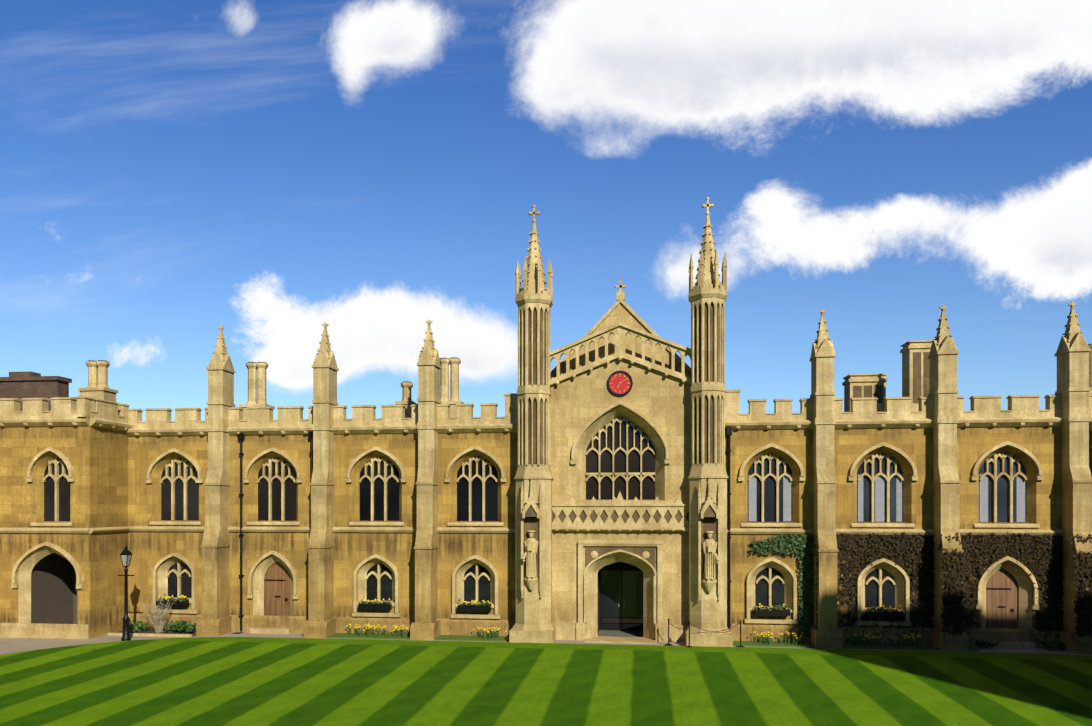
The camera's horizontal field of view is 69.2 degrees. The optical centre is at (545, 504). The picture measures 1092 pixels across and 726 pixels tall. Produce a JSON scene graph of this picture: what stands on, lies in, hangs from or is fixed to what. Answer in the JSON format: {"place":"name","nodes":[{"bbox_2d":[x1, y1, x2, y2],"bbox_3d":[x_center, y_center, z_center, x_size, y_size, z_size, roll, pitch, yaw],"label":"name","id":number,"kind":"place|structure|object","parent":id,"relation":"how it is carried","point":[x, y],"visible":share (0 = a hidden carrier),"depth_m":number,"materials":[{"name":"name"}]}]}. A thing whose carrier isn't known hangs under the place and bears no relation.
{"place":"outdoors","nodes":[
{"label":"outdoors","id":0,"kind":"place"},
{"bbox_2d":[0,632,1091,655],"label":"court path","id":1,"kind":"structure","parent":0,"point":[11,645],"depth_m":28.90,"materials":[{"name":"beige stone"}]},
{"bbox_2d":[118,543,133,640],"bbox_3d":[-15.537,3.258,29.295,0.640,3.600,0.304,0,0,7],"label":"lamp post","id":2,"kind":"object","parent":1,"relation":"on","point":[126,555],"visible":0.98,"depth_m":29.24,"materials":[{"name":"black metal"}]},
{"bbox_2d":[31,416,1025,632],"bbox_3d":[2.783,0.858,29.674,45.640,8.400,4.050,0,0,7],"label":"glazing and doors","id":3,"kind":"structure","parent":1,"relation":"on","point":[54,592],"depth_m":30.49,"materials":[{"name":"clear glass"}]},
{"bbox_2d":[0,303,1089,638],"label":"college walls","id":4,"kind":"structure","parent":1,"relation":"on","point":[110,487],"depth_m":30.02,"materials":[{"name":"stone"}]},
{"bbox_2d":[77,340,1091,419],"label":"chimneys","id":5,"kind":"object","parent":4,"relation":"on","point":[915,372],"visible":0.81,"depth_m":32.72,"materials":[{"name":"stone"}]},
{"bbox_2d":[607,371,632,395],"bbox_3d":[2.735,-4.462,29.262,0.940,0.940,0.080,0,0,7],"label":"clock","id":6,"kind":"object","parent":4,"relation":"attached to","point":[619,383],"visible":1,"depth_m":29.26,"materials":[{"name":"red"}]},
{"bbox_2d":[231,423,1091,633],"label":"rainwater pipes","id":7,"kind":"object","parent":4,"relation":"attached to","point":[241,436],"visible":0.52,"depth_m":30.88,"materials":[{"name":"black metal"}]},
{"bbox_2d":[750,533,817,637],"bbox_3d":[8.755,2.952,28.497,2.699,3.822,0.832,0,0,7],"label":"ivy on wall","id":8,"kind":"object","parent":4,"relation":"attached to","point":[806,570],"visible":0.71,"depth_m":28.68,"materials":[{"name":"green plant"}]},
{"bbox_2d":[0,197,1091,653],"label":"stone dressings","id":9,"kind":"structure","parent":1,"relation":"on","point":[32,399],"depth_m":29.09,"materials":[{"name":"cream stone"}]},
{"bbox_2d":[522,530,538,577],"bbox_3d":[-0.557,1.810,28.605,0.588,1.707,0.393,0,0,7],"label":"statue","id":10,"kind":"object","parent":9,"relation":"on","point":[531,545],"visible":1,"depth_m":28.51,"materials":[{"name":"stone"}]},
{"bbox_2d":[702,531,718,579],"bbox_3d":[5.783,1.810,27.857,0.588,1.707,0.393,0,0,7],"label":"statue","id":11,"kind":"object","parent":9,"relation":"on","point":[709,544],"visible":1,"depth_m":27.78,"materials":[{"name":"stone"}]},
{"bbox_2d":[107,594,1065,650],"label":"bed plants","id":12,"kind":"object","parent":1,"relation":"on","point":[179,629],"visible":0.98,"depth_m":29.59,"materials":[{"name":"green plant"}]},
{"bbox_2d":[664,618,672,645],"bbox_3d":[4.378,4.568,28.252,0.300,0.980,0.300,0,0,7],"label":"stanchion","id":13,"kind":"object","parent":1,"relation":"on","point":[668,644],"visible":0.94,"depth_m":28.23,"materials":[{"name":"black metal"}]},
{"bbox_2d":[737,620,743,646],"bbox_3d":[6.849,4.568,27.860,0.300,0.980,0.300,0,0,7],"label":"stanchion","id":14,"kind":"object","parent":1,"relation":"on","point":[740,645],"visible":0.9,"depth_m":27.84,"materials":[{"name":"black metal"}]},
{"bbox_2d":[836,531,1091,643],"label":"creeper stems","id":15,"kind":"object","parent":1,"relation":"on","point":[893,547],"visible":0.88,"depth_m":27.99,"materials":[{"name":"brown plant"}]},
{"bbox_2d":[0,0,1091,420],"label":"sky","id":16,"kind":"structure","parent":0,"point":[173,172],"materials":[{"name":"blue"}]},
{"bbox_2d":[598,630,642,636],"bbox_3d":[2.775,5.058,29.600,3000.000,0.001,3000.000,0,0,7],"label":"doorstep","id":17,"kind":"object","parent":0,"point":[620,633],"depth_m":30.93,"materials":[{"name":"beige stone"}]},
{"label":"lawn edging soil","id":18,"kind":"structure","parent":0,"visible":0},
{"bbox_2d":[0,637,1091,725],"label":"lawn","id":19,"kind":"structure","parent":18,"relation":"on","point":[230,681],"depth_m":21.87,"materials":[{"name":"green plant"}]},
{"bbox_2d":[686,620,691,647],"bbox_3d":[5.026,4.568,27.773,0.300,0.980,0.300,0,0,7],"label":"stanchion","id":20,"kind":"object","parent":19,"relation":"on","point":[689,646],"visible":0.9,"depth_m":27.75,"materials":[{"name":"black metal"}]},
{"bbox_2d":[691,623,739,631],"bbox_3d":[5.937,4.329,27.816,1.835,0.319,0.024,0,0,-3],"label":"barrier rope","id":21,"kind":"object","parent":20,"relation":"attached to","point":[717,631],"visible":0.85,"depth_m":27.81,"materials":[{"name":"red fabric"}]}
]}

